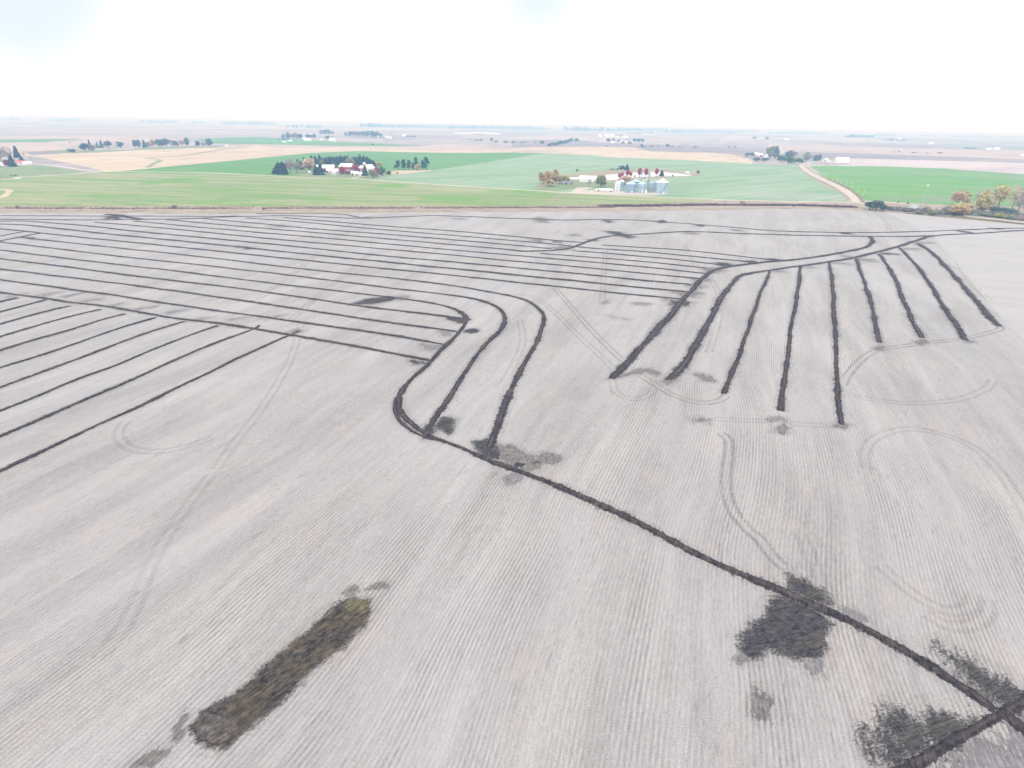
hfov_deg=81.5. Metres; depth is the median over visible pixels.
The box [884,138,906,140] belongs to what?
distant grove
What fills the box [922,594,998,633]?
tyre track
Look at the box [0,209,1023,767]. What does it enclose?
stubble field
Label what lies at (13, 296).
soil patch
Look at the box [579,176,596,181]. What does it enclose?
machine shed
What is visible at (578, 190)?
gravel yard
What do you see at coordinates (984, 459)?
tyre track
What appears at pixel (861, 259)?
soil patch
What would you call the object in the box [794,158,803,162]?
tree
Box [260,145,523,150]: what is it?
stubble field
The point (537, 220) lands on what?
soil patch
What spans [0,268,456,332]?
drainage trench
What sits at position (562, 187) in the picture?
pasture
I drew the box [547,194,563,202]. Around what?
worn track
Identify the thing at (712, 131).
distant grove
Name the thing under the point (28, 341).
drainage trench
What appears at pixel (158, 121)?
distant grove
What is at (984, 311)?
drainage trench
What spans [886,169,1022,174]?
verge
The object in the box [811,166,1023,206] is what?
green field
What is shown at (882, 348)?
soil patch
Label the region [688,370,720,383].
soil patch
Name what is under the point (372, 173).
tree
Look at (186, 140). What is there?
tree
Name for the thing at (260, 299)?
tyre track
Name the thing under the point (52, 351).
drainage trench
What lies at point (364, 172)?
spruce tree
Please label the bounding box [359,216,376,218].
soil patch
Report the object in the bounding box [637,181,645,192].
grain bin
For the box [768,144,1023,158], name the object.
tilled field
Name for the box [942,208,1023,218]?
scrub
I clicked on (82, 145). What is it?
tree
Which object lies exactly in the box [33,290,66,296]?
soil patch
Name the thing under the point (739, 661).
soil patch
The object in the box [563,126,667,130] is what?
distant grove
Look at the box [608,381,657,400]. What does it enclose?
tyre track
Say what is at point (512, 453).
soil patch
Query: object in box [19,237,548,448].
drainage trench
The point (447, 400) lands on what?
drainage trench
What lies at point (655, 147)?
tilled field
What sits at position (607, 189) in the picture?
semi truck
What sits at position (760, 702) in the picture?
soil patch
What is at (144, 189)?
green field
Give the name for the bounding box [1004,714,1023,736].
drainage trench
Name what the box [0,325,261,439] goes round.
drainage trench
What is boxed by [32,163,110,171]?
dirt lane
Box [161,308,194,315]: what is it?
soil patch
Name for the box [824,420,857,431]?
soil patch
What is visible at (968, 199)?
tree
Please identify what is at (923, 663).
drainage trench
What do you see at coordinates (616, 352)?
tyre track
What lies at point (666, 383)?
soil patch
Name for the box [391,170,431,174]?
farm field
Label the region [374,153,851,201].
green field
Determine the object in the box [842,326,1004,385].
tyre track
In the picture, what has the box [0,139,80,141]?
green field
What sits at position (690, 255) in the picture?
tyre track
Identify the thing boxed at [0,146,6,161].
bare tree
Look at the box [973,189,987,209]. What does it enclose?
bare tree
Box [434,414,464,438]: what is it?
soil patch
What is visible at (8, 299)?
drainage trench
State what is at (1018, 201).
bare tree
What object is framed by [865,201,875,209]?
tree
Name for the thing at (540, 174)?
tree
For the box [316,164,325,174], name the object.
spruce tree
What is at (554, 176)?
tree
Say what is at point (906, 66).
sky
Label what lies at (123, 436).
tyre track
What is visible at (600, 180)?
tree
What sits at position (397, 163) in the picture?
pine tree
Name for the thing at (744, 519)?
tyre track
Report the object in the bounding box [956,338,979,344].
soil patch
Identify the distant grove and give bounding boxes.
[49,118,80,120]
[140,120,177,122]
[222,121,250,123]
[249,121,277,124]
[286,124,320,127]
[360,123,448,127]
[447,125,532,128]
[510,126,546,129]
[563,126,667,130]
[664,129,759,132]
[766,131,826,133]
[845,134,874,137]
[874,133,896,135]
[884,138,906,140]
[954,135,992,136]
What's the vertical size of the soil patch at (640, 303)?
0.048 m
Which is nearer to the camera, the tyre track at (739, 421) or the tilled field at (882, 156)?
the tyre track at (739, 421)
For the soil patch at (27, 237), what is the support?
on the stubble field at (530, 625)
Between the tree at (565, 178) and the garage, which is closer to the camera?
the tree at (565, 178)
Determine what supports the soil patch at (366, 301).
on the stubble field at (530, 625)
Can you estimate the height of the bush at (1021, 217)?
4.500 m
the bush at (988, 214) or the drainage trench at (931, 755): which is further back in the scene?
the bush at (988, 214)
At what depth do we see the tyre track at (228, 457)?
168.53 m
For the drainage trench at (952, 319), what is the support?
on the stubble field at (530, 625)
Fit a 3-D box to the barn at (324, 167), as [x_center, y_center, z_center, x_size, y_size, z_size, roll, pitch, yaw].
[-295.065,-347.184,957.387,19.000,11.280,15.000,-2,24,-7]
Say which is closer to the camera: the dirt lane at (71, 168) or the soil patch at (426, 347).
the soil patch at (426, 347)
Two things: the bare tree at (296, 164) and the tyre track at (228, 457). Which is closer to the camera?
the tyre track at (228, 457)
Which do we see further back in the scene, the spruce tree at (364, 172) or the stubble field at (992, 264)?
the spruce tree at (364, 172)
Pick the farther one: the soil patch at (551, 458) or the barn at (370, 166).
the barn at (370, 166)
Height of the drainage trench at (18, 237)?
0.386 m
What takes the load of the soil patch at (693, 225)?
on the stubble field at (530, 625)
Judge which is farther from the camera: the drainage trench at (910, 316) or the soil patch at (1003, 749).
the drainage trench at (910, 316)
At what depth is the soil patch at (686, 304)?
277.07 m
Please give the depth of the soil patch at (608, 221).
508.46 m
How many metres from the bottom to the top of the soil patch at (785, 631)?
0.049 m
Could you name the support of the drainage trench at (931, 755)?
on the stubble field at (530, 625)
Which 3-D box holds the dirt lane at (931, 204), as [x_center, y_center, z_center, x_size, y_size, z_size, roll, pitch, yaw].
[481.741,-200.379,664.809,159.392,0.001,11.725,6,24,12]
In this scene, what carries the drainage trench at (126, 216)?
on the stubble field at (530, 625)
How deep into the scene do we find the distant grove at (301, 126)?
6540.01 m
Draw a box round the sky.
[0,0,1023,134]
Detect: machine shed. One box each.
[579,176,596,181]
[834,157,848,162]
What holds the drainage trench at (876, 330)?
on the stubble field at (530, 625)
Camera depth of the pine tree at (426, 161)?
1016.21 m
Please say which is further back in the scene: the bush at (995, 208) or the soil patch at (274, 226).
the bush at (995, 208)
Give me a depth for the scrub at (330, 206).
564.06 m
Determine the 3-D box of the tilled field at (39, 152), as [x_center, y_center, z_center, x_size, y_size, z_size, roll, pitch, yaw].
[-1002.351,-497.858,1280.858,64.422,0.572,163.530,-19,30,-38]
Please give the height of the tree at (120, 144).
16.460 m
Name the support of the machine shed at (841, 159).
on the stubble field at (1006, 167)
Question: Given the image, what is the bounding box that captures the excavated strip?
[185,593,379,758]
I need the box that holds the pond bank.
[536,169,700,187]
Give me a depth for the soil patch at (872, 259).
377.12 m
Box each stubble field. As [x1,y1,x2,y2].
[0,135,175,154]
[0,144,751,170]
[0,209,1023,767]
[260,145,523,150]
[842,158,1023,173]
[885,213,1023,337]
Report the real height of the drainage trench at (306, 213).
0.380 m
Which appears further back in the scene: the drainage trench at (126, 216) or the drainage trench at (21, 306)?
the drainage trench at (126, 216)
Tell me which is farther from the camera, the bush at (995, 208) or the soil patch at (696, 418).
the bush at (995, 208)
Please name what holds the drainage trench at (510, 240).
on the stubble field at (530, 625)
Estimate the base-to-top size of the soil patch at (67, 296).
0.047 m
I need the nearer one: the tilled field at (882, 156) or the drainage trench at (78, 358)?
the drainage trench at (78, 358)
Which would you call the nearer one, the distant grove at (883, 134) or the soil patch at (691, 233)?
the soil patch at (691, 233)
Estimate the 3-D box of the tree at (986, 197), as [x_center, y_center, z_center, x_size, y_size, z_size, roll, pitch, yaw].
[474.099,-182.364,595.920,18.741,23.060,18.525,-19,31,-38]
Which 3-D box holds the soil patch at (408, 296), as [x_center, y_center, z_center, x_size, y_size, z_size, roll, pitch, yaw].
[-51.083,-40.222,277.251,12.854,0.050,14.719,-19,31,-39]
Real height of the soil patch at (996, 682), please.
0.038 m
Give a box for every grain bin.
[615,181,620,190]
[619,180,624,189]
[625,181,635,192]
[632,179,639,189]
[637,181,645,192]
[654,178,668,193]
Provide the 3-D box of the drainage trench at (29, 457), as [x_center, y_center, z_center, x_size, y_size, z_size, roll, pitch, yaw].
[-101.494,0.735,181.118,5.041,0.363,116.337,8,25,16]
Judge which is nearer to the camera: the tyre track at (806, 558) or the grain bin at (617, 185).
the tyre track at (806, 558)
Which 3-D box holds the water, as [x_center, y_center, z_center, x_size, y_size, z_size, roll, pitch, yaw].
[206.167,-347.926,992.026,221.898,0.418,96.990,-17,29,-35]
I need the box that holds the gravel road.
[797,162,862,202]
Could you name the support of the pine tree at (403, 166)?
on the green field at (266, 166)
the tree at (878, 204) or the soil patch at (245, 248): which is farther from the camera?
the tree at (878, 204)
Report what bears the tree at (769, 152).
on the ground at (210, 129)
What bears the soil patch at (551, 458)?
on the stubble field at (530, 625)
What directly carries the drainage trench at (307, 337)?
on the stubble field at (530, 625)
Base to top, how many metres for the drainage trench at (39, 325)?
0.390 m
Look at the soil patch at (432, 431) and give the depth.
157.57 m
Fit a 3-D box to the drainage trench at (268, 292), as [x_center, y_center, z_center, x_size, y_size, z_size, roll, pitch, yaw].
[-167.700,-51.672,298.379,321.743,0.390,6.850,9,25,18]
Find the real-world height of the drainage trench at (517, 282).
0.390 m
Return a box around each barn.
[322,165,334,171]
[339,163,354,170]
[365,164,374,170]
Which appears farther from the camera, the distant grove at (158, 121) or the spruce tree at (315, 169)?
the distant grove at (158, 121)
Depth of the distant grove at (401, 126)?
8995.46 m
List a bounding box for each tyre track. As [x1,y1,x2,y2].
[86,474,217,659]
[111,421,215,454]
[210,320,304,468]
[255,251,321,300]
[288,243,374,319]
[494,320,526,389]
[520,294,613,369]
[552,288,730,404]
[599,251,607,300]
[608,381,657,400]
[683,244,697,268]
[705,277,723,352]
[716,417,764,422]
[716,433,794,569]
[791,421,827,427]
[792,533,831,586]
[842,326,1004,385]
[847,378,998,404]
[858,426,1023,522]
[860,211,891,230]
[873,564,986,617]
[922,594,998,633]
[955,254,1016,316]
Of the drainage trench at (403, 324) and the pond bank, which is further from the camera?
the pond bank
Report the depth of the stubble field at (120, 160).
1490.99 m
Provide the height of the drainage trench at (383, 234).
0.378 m
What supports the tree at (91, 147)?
on the pasture at (82, 151)
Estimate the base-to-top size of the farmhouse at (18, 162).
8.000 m
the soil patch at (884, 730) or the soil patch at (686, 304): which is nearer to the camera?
the soil patch at (884, 730)
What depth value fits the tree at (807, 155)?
1494.87 m
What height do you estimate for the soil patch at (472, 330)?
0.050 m
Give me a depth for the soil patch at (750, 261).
365.67 m
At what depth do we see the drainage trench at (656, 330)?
254.12 m
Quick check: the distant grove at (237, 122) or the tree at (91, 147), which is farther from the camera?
the distant grove at (237, 122)
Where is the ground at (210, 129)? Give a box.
[0,117,1023,206]
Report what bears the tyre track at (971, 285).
on the stubble field at (530, 625)
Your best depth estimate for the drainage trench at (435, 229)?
454.37 m
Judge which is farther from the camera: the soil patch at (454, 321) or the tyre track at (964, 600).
the soil patch at (454, 321)
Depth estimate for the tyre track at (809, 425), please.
165.03 m
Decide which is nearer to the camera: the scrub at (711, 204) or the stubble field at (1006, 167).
the scrub at (711, 204)
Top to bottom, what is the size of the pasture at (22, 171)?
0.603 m
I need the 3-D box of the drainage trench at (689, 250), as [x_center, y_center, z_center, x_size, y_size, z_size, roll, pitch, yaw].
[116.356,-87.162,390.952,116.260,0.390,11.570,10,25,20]
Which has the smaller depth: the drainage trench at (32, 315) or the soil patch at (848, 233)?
the drainage trench at (32, 315)
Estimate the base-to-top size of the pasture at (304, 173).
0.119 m
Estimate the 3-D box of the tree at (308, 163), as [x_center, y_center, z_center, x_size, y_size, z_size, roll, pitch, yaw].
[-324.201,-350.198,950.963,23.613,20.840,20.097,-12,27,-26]
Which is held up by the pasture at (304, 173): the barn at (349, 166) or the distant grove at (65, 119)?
the barn at (349, 166)
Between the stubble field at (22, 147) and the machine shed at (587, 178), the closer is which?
the machine shed at (587, 178)
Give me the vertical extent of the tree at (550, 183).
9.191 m
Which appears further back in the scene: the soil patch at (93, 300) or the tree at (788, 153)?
the tree at (788, 153)
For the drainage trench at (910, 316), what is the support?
on the stubble field at (530, 625)
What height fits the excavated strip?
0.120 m
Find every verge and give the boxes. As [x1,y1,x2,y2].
[0,201,1023,224]
[798,166,849,201]
[805,166,863,202]
[876,171,1023,181]
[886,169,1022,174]
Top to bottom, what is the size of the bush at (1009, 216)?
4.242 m
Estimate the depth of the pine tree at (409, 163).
1016.15 m
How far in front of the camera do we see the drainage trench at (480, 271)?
347.43 m
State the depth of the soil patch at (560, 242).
414.24 m
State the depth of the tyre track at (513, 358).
210.53 m
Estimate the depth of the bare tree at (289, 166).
912.40 m
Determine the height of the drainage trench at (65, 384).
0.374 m
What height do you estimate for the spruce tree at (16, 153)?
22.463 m
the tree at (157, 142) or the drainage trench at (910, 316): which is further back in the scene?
the tree at (157, 142)
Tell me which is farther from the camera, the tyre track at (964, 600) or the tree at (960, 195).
the tree at (960, 195)
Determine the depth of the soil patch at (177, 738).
79.87 m
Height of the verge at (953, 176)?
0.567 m
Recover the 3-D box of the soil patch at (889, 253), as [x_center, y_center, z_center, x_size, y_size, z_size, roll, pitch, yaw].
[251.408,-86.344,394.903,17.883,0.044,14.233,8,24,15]
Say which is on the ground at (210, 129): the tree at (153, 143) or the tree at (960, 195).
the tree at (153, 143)
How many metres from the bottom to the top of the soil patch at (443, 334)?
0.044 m
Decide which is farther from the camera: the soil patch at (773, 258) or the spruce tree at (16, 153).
the spruce tree at (16, 153)
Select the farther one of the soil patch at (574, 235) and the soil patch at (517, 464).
the soil patch at (574, 235)
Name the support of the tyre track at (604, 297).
on the stubble field at (530, 625)
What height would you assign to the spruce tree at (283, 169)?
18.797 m
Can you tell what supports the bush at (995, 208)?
on the verge at (862, 207)
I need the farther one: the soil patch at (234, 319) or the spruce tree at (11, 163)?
the spruce tree at (11, 163)
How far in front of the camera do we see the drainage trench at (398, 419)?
161.44 m
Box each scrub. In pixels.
[0,206,614,208]
[2,202,692,206]
[597,203,857,207]
[827,178,864,202]
[885,206,971,215]
[906,213,1023,223]
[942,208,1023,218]
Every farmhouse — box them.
[15,160,25,164]
[331,168,339,174]
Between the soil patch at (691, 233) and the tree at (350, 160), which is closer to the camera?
the soil patch at (691, 233)
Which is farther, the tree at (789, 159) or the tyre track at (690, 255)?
the tree at (789, 159)
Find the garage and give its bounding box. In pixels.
[22,161,31,165]
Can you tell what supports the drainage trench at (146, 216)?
on the stubble field at (530, 625)
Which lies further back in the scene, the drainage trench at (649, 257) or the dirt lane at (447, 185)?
the dirt lane at (447, 185)
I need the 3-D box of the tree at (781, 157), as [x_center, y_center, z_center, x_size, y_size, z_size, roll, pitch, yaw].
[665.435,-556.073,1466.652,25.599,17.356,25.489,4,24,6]
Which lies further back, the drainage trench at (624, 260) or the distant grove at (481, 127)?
the distant grove at (481, 127)
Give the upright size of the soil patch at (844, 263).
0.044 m
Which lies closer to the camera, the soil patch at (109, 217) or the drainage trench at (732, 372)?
the drainage trench at (732, 372)
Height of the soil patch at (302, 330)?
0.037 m
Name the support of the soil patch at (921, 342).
on the stubble field at (530, 625)
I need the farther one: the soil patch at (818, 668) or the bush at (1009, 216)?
the bush at (1009, 216)
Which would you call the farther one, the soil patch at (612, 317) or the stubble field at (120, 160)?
the stubble field at (120, 160)
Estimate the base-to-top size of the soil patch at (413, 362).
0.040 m
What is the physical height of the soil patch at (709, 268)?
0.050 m
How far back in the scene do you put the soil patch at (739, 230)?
475.39 m
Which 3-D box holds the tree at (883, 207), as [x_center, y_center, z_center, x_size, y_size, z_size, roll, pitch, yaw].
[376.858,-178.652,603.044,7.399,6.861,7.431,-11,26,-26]
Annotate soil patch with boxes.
[2,292,29,298]
[16,236,43,240]
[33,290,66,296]
[57,292,89,298]
[73,297,106,305]
[97,301,132,308]
[98,216,125,219]
[121,740,175,767]
[132,304,161,310]
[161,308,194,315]
[166,701,197,750]
[186,315,218,323]
[217,215,238,217]
[222,314,253,321]
[233,245,258,249]
[255,313,290,321]
[262,223,300,228]
[283,327,307,334]
[336,577,392,598]
[350,295,395,305]
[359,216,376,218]
[393,293,416,301]
[404,358,434,366]
[417,342,441,352]
[417,421,439,442]
[433,330,454,338]
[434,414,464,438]
[441,315,473,324]
[448,217,467,219]
[462,327,483,334]
[464,434,500,462]
[485,469,526,490]
[496,440,551,473]
[513,460,539,467]
[526,217,553,223]
[527,238,549,243]
[535,450,566,466]
[544,246,577,251]
[547,240,564,243]
[565,233,584,236]
[583,238,602,241]
[595,313,632,320]
[598,230,642,238]
[598,299,611,304]
[600,220,615,223]
[601,366,663,381]
[626,301,655,306]
[652,219,670,223]
[656,379,681,386]
[660,298,698,307]
[668,289,707,298]
[678,232,701,234]
[683,283,712,289]
[684,413,716,426]
[685,278,715,282]
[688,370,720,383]
[692,224,709,226]
[696,266,730,273]
[710,261,735,266]
[724,592,843,667]
[726,229,746,231]
[727,650,751,669]
[738,259,758,265]
[742,681,791,728]
[760,413,791,424]
[764,257,782,262]
[766,423,796,436]
[771,270,789,273]
[775,567,841,607]
[799,657,838,681]
[803,266,819,268]
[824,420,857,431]
[831,262,854,265]
[835,602,877,625]
[836,233,858,234]
[840,255,880,262]
[843,692,1005,767]
[865,258,879,260]
[868,344,890,352]
[878,252,902,255]
[900,247,921,250]
[910,337,937,346]
[911,632,1023,717]
[917,241,936,243]
[938,712,1023,767]
[955,230,974,232]
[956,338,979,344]
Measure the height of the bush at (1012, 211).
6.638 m
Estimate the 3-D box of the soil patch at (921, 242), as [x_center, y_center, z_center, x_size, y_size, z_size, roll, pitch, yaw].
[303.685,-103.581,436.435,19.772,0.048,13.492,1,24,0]
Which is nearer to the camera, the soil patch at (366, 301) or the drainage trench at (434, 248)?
the soil patch at (366, 301)
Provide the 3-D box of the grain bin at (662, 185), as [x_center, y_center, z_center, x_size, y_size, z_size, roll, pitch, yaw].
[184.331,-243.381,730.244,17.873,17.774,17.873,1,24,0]
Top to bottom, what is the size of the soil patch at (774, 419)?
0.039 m
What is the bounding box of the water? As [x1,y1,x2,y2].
[605,172,689,179]
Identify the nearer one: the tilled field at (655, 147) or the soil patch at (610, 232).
the soil patch at (610, 232)
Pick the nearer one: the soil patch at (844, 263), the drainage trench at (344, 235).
the soil patch at (844, 263)
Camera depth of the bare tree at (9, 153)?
1043.86 m
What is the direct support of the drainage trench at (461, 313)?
on the stubble field at (530, 625)
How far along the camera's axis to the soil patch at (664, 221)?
513.94 m
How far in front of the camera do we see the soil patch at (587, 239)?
423.89 m
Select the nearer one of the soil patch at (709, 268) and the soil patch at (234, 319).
the soil patch at (234, 319)
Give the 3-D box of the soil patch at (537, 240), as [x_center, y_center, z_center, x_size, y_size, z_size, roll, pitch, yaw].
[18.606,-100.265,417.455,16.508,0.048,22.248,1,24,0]
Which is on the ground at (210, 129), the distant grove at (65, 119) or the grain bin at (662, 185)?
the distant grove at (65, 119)
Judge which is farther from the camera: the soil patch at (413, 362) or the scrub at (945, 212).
the scrub at (945, 212)
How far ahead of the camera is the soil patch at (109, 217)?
484.48 m
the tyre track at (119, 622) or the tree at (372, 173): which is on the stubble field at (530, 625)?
the tyre track at (119, 622)
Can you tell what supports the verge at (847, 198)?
on the green field at (740, 181)
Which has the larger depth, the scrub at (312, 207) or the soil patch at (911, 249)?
the scrub at (312, 207)
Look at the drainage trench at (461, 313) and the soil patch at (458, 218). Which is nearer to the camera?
the drainage trench at (461, 313)
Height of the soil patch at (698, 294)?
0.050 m
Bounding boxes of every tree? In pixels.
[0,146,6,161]
[0,146,12,156]
[8,155,17,166]
[13,146,20,157]
[79,143,88,150]
[87,144,96,150]
[103,141,111,147]
[116,141,122,147]
[149,140,155,146]
[155,139,162,146]
[184,137,189,144]
[205,138,212,145]
[274,162,281,174]
[280,162,287,174]
[285,158,295,172]
[290,162,302,170]
[302,158,314,170]
[312,165,317,174]
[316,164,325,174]
[338,166,345,174]
[345,158,355,163]
[362,165,368,175]
[368,169,377,177]
[378,167,385,175]
[394,160,399,168]
[400,159,405,169]
[406,160,411,167]
[421,156,429,167]
[538,172,545,181]
[542,171,553,185]
[546,180,553,185]
[550,172,557,181]
[561,175,570,182]
[595,175,606,186]
[618,175,631,184]
[766,146,775,158]
[773,146,779,156]
[777,155,784,160]
[785,151,792,156]
[785,156,793,163]
[789,150,797,157]
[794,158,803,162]
[802,152,810,161]
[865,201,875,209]
[871,200,884,209]
[880,205,887,210]
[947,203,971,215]
[949,190,967,204]
[961,191,972,202]
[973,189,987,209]
[973,190,996,209]
[994,184,1011,206]
[1007,185,1023,208]
[1012,192,1023,209]
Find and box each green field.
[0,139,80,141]
[0,172,710,205]
[129,151,538,179]
[194,137,416,145]
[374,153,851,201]
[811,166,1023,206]
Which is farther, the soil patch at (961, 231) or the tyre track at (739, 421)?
the soil patch at (961, 231)
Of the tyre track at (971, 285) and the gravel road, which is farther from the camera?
the gravel road
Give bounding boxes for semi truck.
[594,188,612,191]
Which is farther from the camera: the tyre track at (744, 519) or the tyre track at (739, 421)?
the tyre track at (739, 421)
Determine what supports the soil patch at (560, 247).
on the stubble field at (530, 625)
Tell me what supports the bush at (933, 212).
on the verge at (862, 207)
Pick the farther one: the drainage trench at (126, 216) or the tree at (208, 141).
the tree at (208, 141)
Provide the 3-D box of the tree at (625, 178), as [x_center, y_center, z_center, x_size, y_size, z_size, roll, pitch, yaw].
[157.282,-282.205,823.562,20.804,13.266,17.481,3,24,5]
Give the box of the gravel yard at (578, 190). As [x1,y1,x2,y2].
[571,187,668,194]
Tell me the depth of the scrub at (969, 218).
559.23 m
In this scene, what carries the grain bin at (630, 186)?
on the gravel yard at (578, 190)
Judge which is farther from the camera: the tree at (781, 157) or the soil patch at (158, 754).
the tree at (781, 157)
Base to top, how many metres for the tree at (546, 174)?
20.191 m
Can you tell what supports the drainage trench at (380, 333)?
on the stubble field at (530, 625)
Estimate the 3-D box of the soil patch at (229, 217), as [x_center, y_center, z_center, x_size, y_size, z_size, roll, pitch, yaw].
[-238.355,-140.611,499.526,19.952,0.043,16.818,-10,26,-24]
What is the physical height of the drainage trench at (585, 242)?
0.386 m
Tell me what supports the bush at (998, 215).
on the verge at (862, 207)
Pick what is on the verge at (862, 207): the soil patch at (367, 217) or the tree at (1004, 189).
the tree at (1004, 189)
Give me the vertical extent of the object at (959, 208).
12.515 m
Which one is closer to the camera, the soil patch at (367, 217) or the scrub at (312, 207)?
the soil patch at (367, 217)
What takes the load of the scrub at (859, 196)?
on the verge at (832, 181)
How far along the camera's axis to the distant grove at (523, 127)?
9498.55 m
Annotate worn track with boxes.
[0,189,12,197]
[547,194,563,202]
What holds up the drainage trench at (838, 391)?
on the stubble field at (530, 625)
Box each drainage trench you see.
[0,215,1023,232]
[0,221,692,284]
[0,223,687,291]
[0,228,680,299]
[0,233,39,241]
[0,241,510,427]
[0,249,470,320]
[0,257,472,319]
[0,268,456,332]
[0,278,443,344]
[0,291,430,360]
[0,297,19,302]
[0,299,46,312]
[0,305,71,325]
[0,309,101,338]
[0,313,126,352]
[0,317,157,369]
[0,321,185,389]
[0,325,220,413]
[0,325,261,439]
[0,331,300,474]
[1,215,222,216]
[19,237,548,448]
[93,222,699,278]
[102,214,145,220]
[132,221,705,273]
[166,219,522,250]
[201,218,551,248]
[246,218,746,261]
[256,213,358,217]
[284,217,582,242]
[389,321,998,713]
[389,394,436,441]
[511,230,1023,251]
[539,253,704,267]
[572,250,725,265]
[601,245,772,259]
[605,236,877,378]
[660,236,928,379]
[717,271,771,394]
[772,266,804,412]
[825,262,847,424]
[853,258,884,343]
[876,254,928,338]
[883,678,1023,767]
[897,247,970,339]
[914,243,1004,326]
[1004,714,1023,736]
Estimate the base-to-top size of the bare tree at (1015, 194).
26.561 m
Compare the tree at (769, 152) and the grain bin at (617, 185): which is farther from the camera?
the tree at (769, 152)
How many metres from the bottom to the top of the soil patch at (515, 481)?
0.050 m
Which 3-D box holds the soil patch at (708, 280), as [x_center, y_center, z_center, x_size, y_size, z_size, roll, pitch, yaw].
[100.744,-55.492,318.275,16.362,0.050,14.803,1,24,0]
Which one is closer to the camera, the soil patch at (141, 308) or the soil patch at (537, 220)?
the soil patch at (141, 308)
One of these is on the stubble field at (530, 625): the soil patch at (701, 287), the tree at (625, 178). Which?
the soil patch at (701, 287)
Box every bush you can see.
[927,209,936,214]
[981,212,992,216]
[989,206,999,211]
[993,213,1005,217]
[998,207,1009,211]
[1004,215,1015,218]
[1006,208,1019,212]
[1013,215,1023,220]
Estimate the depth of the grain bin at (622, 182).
764.33 m
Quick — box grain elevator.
[644,171,651,191]
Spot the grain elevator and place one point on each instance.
(648, 178)
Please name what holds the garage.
on the pasture at (22, 171)
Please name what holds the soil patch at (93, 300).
on the stubble field at (530, 625)
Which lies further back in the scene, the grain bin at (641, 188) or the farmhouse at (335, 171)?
the farmhouse at (335, 171)
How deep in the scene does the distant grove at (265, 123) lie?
10184.10 m
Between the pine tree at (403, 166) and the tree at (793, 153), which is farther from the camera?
the tree at (793, 153)
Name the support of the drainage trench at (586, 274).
on the stubble field at (530, 625)
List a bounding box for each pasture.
[0,165,84,177]
[53,145,229,152]
[288,170,396,179]
[535,180,614,191]
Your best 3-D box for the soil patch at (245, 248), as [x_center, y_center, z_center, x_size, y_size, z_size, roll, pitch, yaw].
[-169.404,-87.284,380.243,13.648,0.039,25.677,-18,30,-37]
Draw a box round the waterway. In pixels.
[145,145,250,166]
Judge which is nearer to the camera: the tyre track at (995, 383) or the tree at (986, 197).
the tyre track at (995, 383)
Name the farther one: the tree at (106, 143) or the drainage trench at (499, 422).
the tree at (106, 143)
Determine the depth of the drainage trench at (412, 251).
374.21 m
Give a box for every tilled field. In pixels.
[27,151,62,154]
[512,140,766,153]
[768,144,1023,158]
[768,152,1023,162]
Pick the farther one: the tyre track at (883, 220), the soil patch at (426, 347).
the tyre track at (883, 220)
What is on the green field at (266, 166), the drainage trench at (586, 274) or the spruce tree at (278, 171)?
the spruce tree at (278, 171)
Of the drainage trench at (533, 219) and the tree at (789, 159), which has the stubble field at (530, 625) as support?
the drainage trench at (533, 219)
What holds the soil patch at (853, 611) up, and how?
on the stubble field at (530, 625)
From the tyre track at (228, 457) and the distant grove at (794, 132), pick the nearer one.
the tyre track at (228, 457)
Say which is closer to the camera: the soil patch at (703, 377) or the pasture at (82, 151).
the soil patch at (703, 377)
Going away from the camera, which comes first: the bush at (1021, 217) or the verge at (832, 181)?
the bush at (1021, 217)
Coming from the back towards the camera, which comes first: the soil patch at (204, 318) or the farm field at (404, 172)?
the farm field at (404, 172)
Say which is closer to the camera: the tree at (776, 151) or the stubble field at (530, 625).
the stubble field at (530, 625)
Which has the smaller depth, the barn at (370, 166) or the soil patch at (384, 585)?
the soil patch at (384, 585)
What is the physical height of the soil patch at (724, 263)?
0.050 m
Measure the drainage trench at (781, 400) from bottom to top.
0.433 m
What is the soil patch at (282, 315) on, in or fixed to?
on the stubble field at (530, 625)
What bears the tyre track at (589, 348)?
on the stubble field at (530, 625)
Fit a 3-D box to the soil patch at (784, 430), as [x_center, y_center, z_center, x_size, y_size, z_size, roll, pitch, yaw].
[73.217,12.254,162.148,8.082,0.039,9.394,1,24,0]
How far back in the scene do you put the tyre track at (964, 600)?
103.92 m
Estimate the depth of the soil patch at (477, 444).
150.18 m
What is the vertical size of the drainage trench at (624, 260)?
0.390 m
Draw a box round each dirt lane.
[0,171,853,202]
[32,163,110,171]
[866,201,1018,207]

